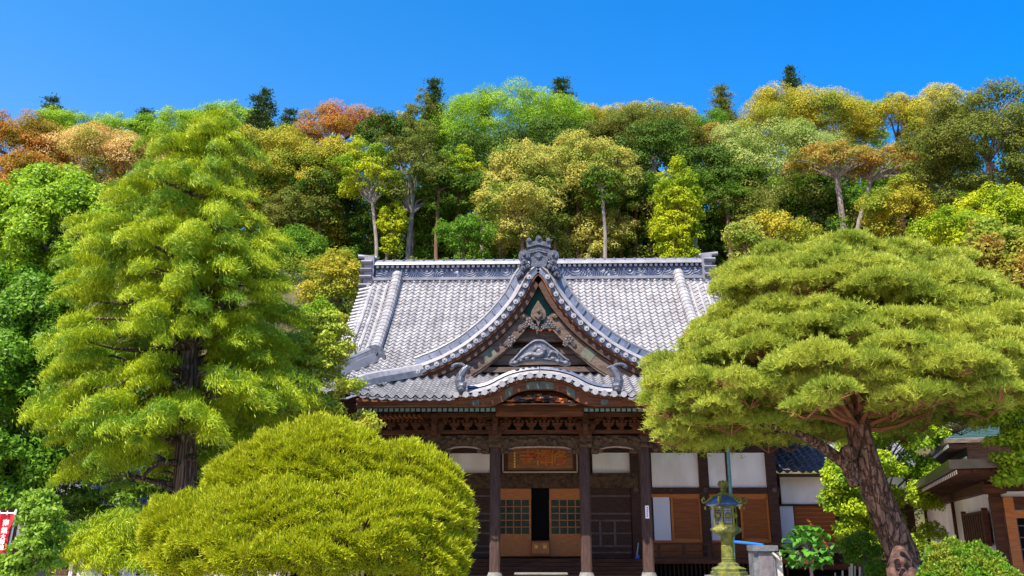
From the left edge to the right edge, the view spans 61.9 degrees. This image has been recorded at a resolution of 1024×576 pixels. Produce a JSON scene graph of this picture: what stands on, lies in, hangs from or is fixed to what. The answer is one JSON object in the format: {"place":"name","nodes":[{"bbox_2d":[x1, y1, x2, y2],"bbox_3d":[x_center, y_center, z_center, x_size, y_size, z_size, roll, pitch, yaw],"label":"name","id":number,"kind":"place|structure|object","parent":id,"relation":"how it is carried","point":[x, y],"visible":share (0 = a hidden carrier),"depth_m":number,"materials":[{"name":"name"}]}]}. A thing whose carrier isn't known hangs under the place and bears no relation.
{"place":"outdoors","nodes":[
{"label":"outdoors","id":0,"kind":"place"},
{"bbox_2d":[214,571,289,575],"bbox_3d":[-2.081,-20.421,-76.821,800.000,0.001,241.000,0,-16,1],"label":"ground","id":1,"kind":"structure","parent":0,"point":[258,575],"depth_m":33.69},
{"bbox_2d":[0,509,17,552],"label":"prayer banner","id":2,"kind":"object","parent":1,"relation":"on","point":[6,520],"visible":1,"depth_m":15.64,"materials":[{"name":"red fabric"}]},
{"bbox_2d":[0,487,73,575],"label":"leafy shrub","id":3,"kind":"object","parent":1,"relation":"on","point":[42,514],"visible":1,"depth_m":12.40,"materials":[{"name":"green plant"}]},
{"bbox_2d":[0,258,93,570],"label":"broadleaf tree","id":4,"kind":"object","parent":1,"relation":"on","point":[26,314],"visible":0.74,"depth_m":23.05,"materials":[{"name":"green plant"}]},
{"bbox_2d":[0,160,131,575],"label":"broadleaf tree","id":5,"kind":"object","parent":1,"relation":"on","point":[38,200],"visible":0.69,"depth_m":25.53,"materials":[{"name":"green plant"}]},
{"bbox_2d":[41,497,175,575],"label":"weeping shrub","id":6,"kind":"object","parent":1,"relation":"on","point":[108,547],"visible":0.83,"depth_m":16.14,"materials":[{"name":"green plant"}]},
{"bbox_2d":[13,424,256,575],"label":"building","id":7,"kind":"structure","parent":1,"relation":"on","point":[56,573],"depth_m":26.93,"materials":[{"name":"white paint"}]},
{"bbox_2d":[12,104,327,575],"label":"weeping cypress","id":8,"kind":"object","parent":1,"relation":"on","point":[205,276],"visible":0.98,"depth_m":19.77,"materials":[{"name":"green plant"}]},
{"bbox_2d":[46,365,311,575],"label":"broadleaf tree","id":9,"kind":"object","parent":1,"relation":"on","point":[84,498],"visible":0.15,"depth_m":24.09,"materials":[{"name":"green plant"}]},
{"bbox_2d":[133,406,480,575],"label":"clipped yew","id":10,"kind":"object","parent":1,"relation":"on","point":[239,507],"visible":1,"depth_m":13.41,"materials":[{"name":"green plant"}]},
{"bbox_2d":[249,307,386,439],"bbox_3d":[-5.536,4.231,22.723,4.426,7.635,2.186,0,-16,1],"label":"maple tree","id":11,"kind":"object","parent":1,"relation":"on","point":[327,325],"visible":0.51,"depth_m":23.09,"materials":[{"name":"green plant"}]},
{"bbox_2d":[701,480,749,575],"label":"bronze lantern","id":12,"kind":"object","parent":1,"relation":"on","point":[726,529],"visible":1,"depth_m":16.59,"materials":[{"name":"green metal"}]},
{"bbox_2d":[747,545,782,575],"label":"stone marker","id":13,"kind":"object","parent":1,"relation":"on","point":[765,560],"visible":0.98,"depth_m":14.67,"materials":[{"name":"grey stone"}]},
{"bbox_2d":[779,525,835,575],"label":"leaf plant","id":14,"kind":"object","parent":1,"relation":"on","point":[805,552],"visible":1,"depth_m":14.60,"materials":[{"name":"green plant"}]},
{"bbox_2d":[774,440,918,575],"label":"side wing","id":15,"kind":"structure","parent":1,"relation":"on","point":[799,504],"depth_m":34.76,"materials":[{"name":"white paint"}]},
{"bbox_2d":[833,530,885,574],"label":"leafy shrub","id":16,"kind":"object","parent":1,"relation":"on","point":[854,543],"visible":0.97,"depth_m":20.69,"materials":[{"name":"green plant"}]},
{"bbox_2d":[815,422,951,563],"bbox_3d":[11.227,5.837,25.441,4.483,6.061,2.721,0,-16,1],"label":"broadleaf tree","id":17,"kind":"object","parent":1,"relation":"on","point":[841,497],"visible":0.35,"depth_m":25.05,"materials":[{"name":"green plant"}]},
{"bbox_2d":[886,546,916,575],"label":"carved stone","id":18,"kind":"object","parent":1,"relation":"on","point":[900,562],"visible":1,"depth_m":14.05,"materials":[{"name":"brown stone"}]},
{"bbox_2d":[901,423,1023,575],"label":"side building","id":19,"kind":"structure","parent":1,"relation":"on","point":[987,512],"depth_m":20.39,"materials":[{"name":"white paint"}]},
{"bbox_2d":[961,508,993,545],"bbox_3d":[11.736,6.053,21.580,0.160,0.862,3.870,-6,-17,20],"label":"window","id":20,"kind":"structure","parent":19,"relation":"in","point":[976,525],"depth_m":20.81,"materials":[{"name":"brown wood"}]},
{"bbox_2d":[1002,497,1023,575],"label":"entrance door","id":21,"kind":"structure","parent":19,"relation":"in","point":[1014,520],"depth_m":18.79,"materials":[{"name":"brown wood"}]},
{"bbox_2d":[915,534,1023,575],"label":"clipped azalea","id":22,"kind":"object","parent":1,"relation":"on","point":[952,556],"visible":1,"depth_m":13.74,"materials":[{"name":"green plant"}]},
{"bbox_2d":[957,213,1023,490],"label":"maple tree","id":23,"kind":"object","parent":1,"relation":"on","point":[1003,248],"visible":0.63,"depth_m":27.32,"materials":[{"name":"yellow plant"}]},
{"bbox_2d":[980,392,1023,488],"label":"maple tree","id":24,"kind":"object","parent":1,"relation":"on","point":[1011,473],"visible":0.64,"depth_m":16.41,"materials":[{"name":"green plant"}]},
{"bbox_2d":[3,264,964,568],"bbox_3d":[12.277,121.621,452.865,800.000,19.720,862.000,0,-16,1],"label":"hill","id":25,"kind":"structure","parent":0,"point":[919,514],"depth_m":52.08,"materials":[{"name":"green plant"}]},
{"bbox_2d":[0,145,69,187],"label":"broadleaf tree","id":26,"kind":"object","parent":25,"relation":"on","point":[14,160],"visible":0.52,"depth_m":65.19,"materials":[{"name":"orange plant"}]},
{"bbox_2d":[0,108,83,240],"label":"broadleaf tree","id":27,"kind":"object","parent":25,"relation":"on","point":[13,134],"visible":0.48,"depth_m":71.57,"materials":[{"name":"orange plant"}]},
{"bbox_2d":[21,105,108,180],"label":"broadleaf tree","id":28,"kind":"object","parent":25,"relation":"on","point":[61,116],"visible":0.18,"depth_m":85.92,"materials":[{"name":"green plant"}]},
{"bbox_2d":[31,120,151,184],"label":"broadleaf tree","id":29,"kind":"object","parent":25,"relation":"on","point":[81,140],"visible":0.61,"depth_m":70.80,"materials":[{"name":"beige plant"}]},
{"bbox_2d":[91,111,162,176],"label":"broadleaf tree","id":30,"kind":"object","parent":25,"relation":"on","point":[133,124],"visible":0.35,"depth_m":87.97,"materials":[{"name":"green plant"}]},
{"bbox_2d":[146,104,206,155],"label":"broadleaf tree","id":31,"kind":"object","parent":25,"relation":"on","point":[164,116],"visible":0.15,"depth_m":89.62,"materials":[{"name":"green plant"}]},
{"bbox_2d":[187,99,273,171],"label":"broadleaf tree","id":32,"kind":"object","parent":25,"relation":"on","point":[242,112],"visible":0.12,"depth_m":89.51,"materials":[{"name":"green plant"}]},
{"bbox_2d":[239,85,282,153],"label":"conifer tree","id":33,"kind":"object","parent":25,"relation":"on","point":[256,119],"visible":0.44,"depth_m":88.82,"materials":[{"name":"green plant"}]},
{"bbox_2d":[220,120,337,254],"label":"broadleaf tree","id":34,"kind":"object","parent":25,"relation":"on","point":[274,142],"visible":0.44,"depth_m":66.23,"materials":[{"name":"green plant"}]},
{"bbox_2d":[266,222,329,269],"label":"broadleaf tree","id":35,"kind":"object","parent":25,"relation":"on","point":[300,236],"visible":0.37,"depth_m":58.96,"materials":[{"name":"green plant"}]},
{"bbox_2d":[261,182,345,261],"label":"broadleaf tree","id":36,"kind":"object","parent":25,"relation":"on","point":[289,195],"visible":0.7,"depth_m":63.71,"materials":[{"name":"green plant"}]},
{"bbox_2d":[268,133,359,252],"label":"broadleaf tree","id":37,"kind":"object","parent":25,"relation":"on","point":[333,147],"visible":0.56,"depth_m":65.30,"materials":[{"name":"green plant"}]},
{"bbox_2d":[287,166,357,252],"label":"tree","id":38,"kind":"object","parent":25,"relation":"on","point":[330,185],"visible":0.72,"depth_m":64.31,"materials":[{"name":"green plant"}]},
{"bbox_2d":[294,246,361,341],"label":"broadleaf tree","id":39,"kind":"object","parent":25,"relation":"on","point":[349,264],"visible":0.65,"depth_m":45.51,"materials":[{"name":"yellow plant"}]},
{"bbox_2d":[290,97,402,171],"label":"broadleaf tree","id":40,"kind":"object","parent":25,"relation":"on","point":[342,125],"visible":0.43,"depth_m":82.57,"materials":[{"name":"orange plant"}]},
{"bbox_2d":[330,134,405,258],"bbox_3d":[-10.630,-5.697,61.947,5.576,11.973,3.593,0,-16,1],"label":"broadleaf tree","id":41,"kind":"object","parent":25,"relation":"on","point":[350,161],"visible":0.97,"depth_m":62.44,"materials":[{"name":"green plant"}]},
{"bbox_2d":[333,207,402,262],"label":"broadleaf tree","id":42,"kind":"object","parent":25,"relation":"on","point":[363,219],"visible":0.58,"depth_m":65.33,"materials":[{"name":"green plant"}]},
{"bbox_2d":[350,107,418,175],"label":"broadleaf tree","id":43,"kind":"object","parent":25,"relation":"on","point":[394,125],"visible":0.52,"depth_m":78.47,"materials":[{"name":"green plant"}]},
{"bbox_2d":[376,199,409,259],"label":"broadleaf tree","id":44,"kind":"object","parent":25,"relation":"on","point":[384,224],"visible":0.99,"depth_m":61.61,"materials":[{"name":"yellow plant"}]},
{"bbox_2d":[373,187,425,259],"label":"cedar tree","id":45,"kind":"object","parent":25,"relation":"on","point":[386,200],"visible":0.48,"depth_m":63.75,"materials":[{"name":"green plant"}]},
{"bbox_2d":[366,119,455,259],"bbox_3d":[-7.486,-6.205,63.098,6.519,13.401,4.700,-3,-16,9],"label":"broadleaf tree","id":46,"kind":"object","parent":25,"relation":"on","point":[403,155],"visible":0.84,"depth_m":63.38,"materials":[{"name":"green plant"}]},
{"bbox_2d":[403,87,443,187],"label":"broadleaf tree","id":47,"kind":"object","parent":25,"relation":"on","point":[411,111],"visible":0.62,"depth_m":83.81,"materials":[{"name":"green plant"}]},
{"bbox_2d":[413,76,451,161],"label":"conifer tree","id":48,"kind":"object","parent":25,"relation":"on","point":[435,94],"visible":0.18,"depth_m":88.69,"materials":[{"name":"green plant"}]},
{"bbox_2d":[407,198,464,258],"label":"broadleaf tree","id":49,"kind":"object","parent":25,"relation":"on","point":[422,221],"visible":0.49,"depth_m":65.48,"materials":[{"name":"green plant"}]},
{"bbox_2d":[410,162,466,259],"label":"tree","id":50,"kind":"object","parent":25,"relation":"on","point":[440,195],"visible":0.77,"depth_m":63.34,"materials":[{"name":"green plant"}]},
{"bbox_2d":[429,144,488,259],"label":"broadleaf tree","id":51,"kind":"object","parent":25,"relation":"on","point":[464,162],"visible":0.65,"depth_m":64.69,"materials":[{"name":"green plant"}]},
{"bbox_2d":[0,251,927,557],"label":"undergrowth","id":52,"kind":"object","parent":25,"relation":"on","point":[292,265],"depth_m":55.26,"materials":[{"name":"green plant"}]},
{"bbox_2d":[432,212,500,259],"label":"broadleaf tree","id":53,"kind":"object","parent":25,"relation":"on","point":[471,226],"visible":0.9,"depth_m":57.82,"materials":[{"name":"green plant"}]},
{"bbox_2d":[448,170,510,257],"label":"cedar tree","id":54,"kind":"object","parent":25,"relation":"on","point":[473,184],"visible":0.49,"depth_m":63.39,"materials":[{"name":"green plant"}]},
{"bbox_2d":[428,123,536,257],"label":"broadleaf tree","id":55,"kind":"object","parent":25,"relation":"on","point":[485,143],"visible":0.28,"depth_m":75.39,"materials":[{"name":"green plant"}]},
{"bbox_2d":[413,75,598,207],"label":"broadleaf tree","id":56,"kind":"object","parent":25,"relation":"on","point":[457,110],"visible":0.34,"depth_m":85.05,"materials":[{"name":"green plant"}]},
{"bbox_2d":[0,124,1023,259],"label":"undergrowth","id":57,"kind":"object","parent":25,"relation":"on","point":[993,161],"depth_m":81.38,"materials":[{"name":"green plant"}]},
{"bbox_2d":[2,144,1023,263],"bbox_3d":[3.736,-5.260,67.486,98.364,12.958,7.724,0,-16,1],"label":"undergrowth","id":58,"kind":"object","parent":25,"relation":"on","point":[852,213],"visible":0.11,"depth_m":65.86,"materials":[{"name":"green plant"}]},
{"bbox_2d":[469,179,564,251],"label":"broadleaf tree","id":59,"kind":"object","parent":25,"relation":"on","point":[523,193],"visible":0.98,"depth_m":60.30,"materials":[{"name":"beige plant"}]},
{"bbox_2d":[478,137,567,258],"bbox_3d":[0.671,-5.908,62.803,6.962,11.384,4.452,0,-16,1],"label":"broadleaf tree","id":60,"kind":"object","parent":25,"relation":"on","point":[510,166],"visible":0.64,"depth_m":62.86,"materials":[{"name":"beige plant"}]},
{"bbox_2d":[488,111,613,231],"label":"broadleaf tree","id":61,"kind":"object","parent":25,"relation":"on","point":[545,123],"visible":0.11,"depth_m":76.28,"materials":[{"name":"green plant"}]},
{"bbox_2d":[537,210,572,250],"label":"broadleaf tree","id":62,"kind":"object","parent":25,"relation":"on","point":[564,221],"visible":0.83,"depth_m":62.30,"materials":[{"name":"green plant"}]},
{"bbox_2d":[522,127,625,258],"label":"broadleaf tree","id":63,"kind":"object","parent":25,"relation":"on","point":[581,144],"visible":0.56,"depth_m":65.53,"materials":[{"name":"beige plant"}]},
{"bbox_2d":[578,162,627,257],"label":"tree","id":64,"kind":"object","parent":25,"relation":"on","point":[589,184],"visible":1,"depth_m":63.31,"materials":[{"name":"green plant"}]},
{"bbox_2d":[574,145,645,258],"bbox_3d":[7.501,-5.620,64.576,5.610,11.441,4.118,0,-16,1],"label":"broadleaf tree","id":65,"kind":"object","parent":25,"relation":"on","point":[623,234],"visible":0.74,"depth_m":64.69,"materials":[{"name":"green plant"}]},
{"bbox_2d":[616,169,659,257],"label":"cedar tree","id":66,"kind":"object","parent":25,"relation":"on","point":[648,176],"visible":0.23,"depth_m":66.29,"materials":[{"name":"green plant"}]},
{"bbox_2d":[581,98,698,164],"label":"broadleaf tree","id":67,"kind":"object","parent":25,"relation":"on","point":[599,113],"visible":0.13,"depth_m":86.67,"materials":[{"name":"brown plant"}]},
{"bbox_2d":[580,100,706,248],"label":"broadleaf tree","id":68,"kind":"object","parent":25,"relation":"on","point":[619,121],"visible":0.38,"depth_m":75.08,"materials":[{"name":"green plant"}]},
{"bbox_2d":[612,116,702,256],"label":"broadleaf tree","id":69,"kind":"object","parent":25,"relation":"on","point":[664,136],"visible":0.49,"depth_m":68.53,"materials":[{"name":"green plant"}]},
{"bbox_2d":[647,206,702,257],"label":"broadleaf tree","id":70,"kind":"object","parent":25,"relation":"on","point":[660,221],"visible":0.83,"depth_m":60.74,"materials":[{"name":"green plant"}]},
{"bbox_2d":[648,154,706,257],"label":"broadleaf tree","id":71,"kind":"object","parent":25,"relation":"on","point":[691,201],"visible":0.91,"depth_m":61.36,"materials":[{"name":"green plant"}]},
{"bbox_2d":[665,169,718,257],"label":"cedar tree","id":72,"kind":"object","parent":25,"relation":"on","point":[705,181],"visible":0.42,"depth_m":64.20,"materials":[{"name":"green plant"}]},
{"bbox_2d":[670,107,746,208],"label":"broadleaf tree","id":73,"kind":"object","parent":25,"relation":"on","point":[721,118],"visible":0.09,"depth_m":83.47,"materials":[{"name":"green plant"}]},
{"bbox_2d":[676,142,754,270],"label":"broadleaf tree","id":74,"kind":"object","parent":25,"relation":"on","point":[721,170],"visible":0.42,"depth_m":65.79,"materials":[{"name":"green plant"}]},
{"bbox_2d":[692,210,739,274],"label":"broadleaf tree","id":75,"kind":"object","parent":25,"relation":"on","point":[720,257],"visible":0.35,"depth_m":64.30,"materials":[{"name":"green plant"}]},
{"bbox_2d":[703,83,741,127],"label":"conifer tree","id":76,"kind":"object","parent":25,"relation":"on","point":[722,101],"visible":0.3,"depth_m":94.40,"materials":[{"name":"green plant"}]},
{"bbox_2d":[703,178,753,259],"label":"cedar tree","id":77,"kind":"object","parent":25,"relation":"on","point":[737,194],"visible":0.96,"depth_m":62.80,"materials":[{"name":"green plant"}]},
{"bbox_2d":[720,217,767,260],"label":"broadleaf tree","id":78,"kind":"object","parent":25,"relation":"on","point":[751,237],"visible":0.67,"depth_m":52.09,"materials":[{"name":"green plant"}]},
{"bbox_2d":[709,186,780,254],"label":"broadleaf tree","id":79,"kind":"object","parent":25,"relation":"on","point":[748,205],"visible":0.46,"depth_m":62.76,"materials":[{"name":"green plant"}]},
{"bbox_2d":[729,163,771,207],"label":"cedar tree","id":80,"kind":"object","parent":25,"relation":"on","point":[758,172],"visible":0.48,"depth_m":66.25,"materials":[{"name":"green plant"}]},
{"bbox_2d":[721,206,825,256],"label":"broadleaf tree","id":81,"kind":"object","parent":25,"relation":"on","point":[771,223],"visible":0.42,"depth_m":53.80,"materials":[{"name":"yellow plant"}]},
{"bbox_2d":[700,114,854,236],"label":"broadleaf tree","id":82,"kind":"object","parent":25,"relation":"on","point":[751,150],"visible":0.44,"depth_m":69.11,"materials":[{"name":"green plant"}]},
{"bbox_2d":[733,81,881,190],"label":"broadleaf tree","id":83,"kind":"object","parent":25,"relation":"on","point":[836,105],"visible":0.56,"depth_m":82.27,"materials":[{"name":"yellow plant"}]},
{"bbox_2d":[784,170,834,226],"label":"cedar tree","id":84,"kind":"object","parent":25,"relation":"on","point":[820,177],"visible":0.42,"depth_m":66.80,"materials":[{"name":"green plant"}]},
{"bbox_2d":[775,176,850,241],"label":"broadleaf tree","id":85,"kind":"object","parent":25,"relation":"on","point":[795,209],"visible":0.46,"depth_m":66.61,"materials":[{"name":"green plant"}]},
{"bbox_2d":[782,138,888,232],"bbox_3d":[24.073,-5.668,62.883,7.917,11.885,4.606,0,-16,1],"label":"broadleaf tree","id":86,"kind":"object","parent":25,"relation":"on","point":[824,151],"visible":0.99,"depth_m":63.74,"materials":[{"name":"orange plant"}]},
{"bbox_2d":[829,175,908,235],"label":"broadleaf tree","id":87,"kind":"object","parent":25,"relation":"on","point":[854,191],"visible":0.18,"depth_m":67.57,"materials":[{"name":"green plant"}]},
{"bbox_2d":[846,142,922,229],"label":"broadleaf tree","id":88,"kind":"object","parent":25,"relation":"on","point":[870,168],"visible":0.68,"depth_m":63.80,"materials":[{"name":"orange plant"}]},
{"bbox_2d":[851,91,934,222],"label":"broadleaf tree","id":89,"kind":"object","parent":25,"relation":"on","point":[902,110],"visible":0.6,"depth_m":81.57,"materials":[{"name":"yellow plant"}]},
{"bbox_2d":[854,173,943,254],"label":"broadleaf tree","id":90,"kind":"object","parent":25,"relation":"on","point":[898,193],"visible":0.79,"depth_m":59.69,"materials":[{"name":"yellow plant"}]},
{"bbox_2d":[894,113,984,247],"bbox_3d":[30.863,-6.960,60.103,6.591,11.810,4.688,0,-16,1],"label":"broadleaf tree","id":91,"kind":"object","parent":25,"relation":"on","point":[927,176],"visible":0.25,"depth_m":60.48,"materials":[{"name":"green plant"}]},
{"bbox_2d":[909,81,972,142],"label":"broadleaf tree","id":92,"kind":"object","parent":25,"relation":"on","point":[931,95],"visible":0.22,"depth_m":86.12,"materials":[{"name":"beige plant"}]},
{"bbox_2d":[903,203,1005,267],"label":"broadleaf tree","id":93,"kind":"object","parent":25,"relation":"on","point":[944,229],"visible":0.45,"depth_m":49.65,"materials":[{"name":"green plant"}]},
{"bbox_2d":[910,75,1023,225],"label":"broadleaf tree","id":94,"kind":"object","parent":25,"relation":"on","point":[974,122],"visible":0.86,"depth_m":57.24,"materials":[{"name":"green plant"}]},
{"bbox_2d":[951,181,1023,234],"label":"broadleaf tree","id":95,"kind":"object","parent":25,"relation":"on","point":[1007,201],"visible":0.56,"depth_m":52.01,"materials":[{"name":"green plant"}]},
{"bbox_2d":[0,0,1023,254],"label":"sky","id":96,"kind":"structure","parent":0,"point":[102,56],"materials":[{"name":"blue"}]},
{"bbox_2d":[276,235,813,575],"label":"temple hall","id":97,"kind":"structure","parent":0,"point":[477,368],"depth_m":32.94,"materials":[{"name":"tile"}]},
{"bbox_2d":[500,489,530,555],"bbox_3d":[0.063,9.132,33.293,1.385,2.546,0.080,0,-16,1],"label":"sliding door","id":98,"kind":"structure","parent":97,"relation":"in","point":[515,511],"depth_m":33.29,"materials":[{"name":"brown wood"}]},
{"bbox_2d":[502,448,577,472],"bbox_3d":[1.073,6.536,32.794,2.878,1.119,0.160,0,-16,1],"label":"name board","id":99,"kind":"object","parent":97,"relation":"attached to","point":[539,460],"visible":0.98,"depth_m":32.75,"materials":[{"name":"brown wood"}]},
{"bbox_2d":[531,489,551,552],"bbox_3d":[1.106,9.162,33.402,0.958,2.553,0.100,0,-16,1],"label":"doorway","id":100,"kind":"structure","parent":97,"relation":"in","point":[539,497],"depth_m":33.42,"materials":[{"name":"black"}]},
{"bbox_2d":[549,489,580,555],"bbox_3d":[2.164,9.117,33.240,1.450,2.542,0.080,0,-16,1],"label":"sliding door","id":101,"kind":"structure","parent":97,"relation":"in","point":[564,504],"depth_m":33.24,"materials":[{"name":"brown wood"}]},
{"bbox_3d":[7.967,5.713,16.616,0.234,0.565,0.300,0,-16,1],"label":"kerb stone","id":102,"kind":"object","parent":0,"visible":0},
{"bbox_2d":[632,225,1023,565],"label":"umbrella pine","id":103,"kind":"object","parent":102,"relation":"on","point":[856,338],"visible":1,"depth_m":16.32,"materials":[{"name":"green plant"}]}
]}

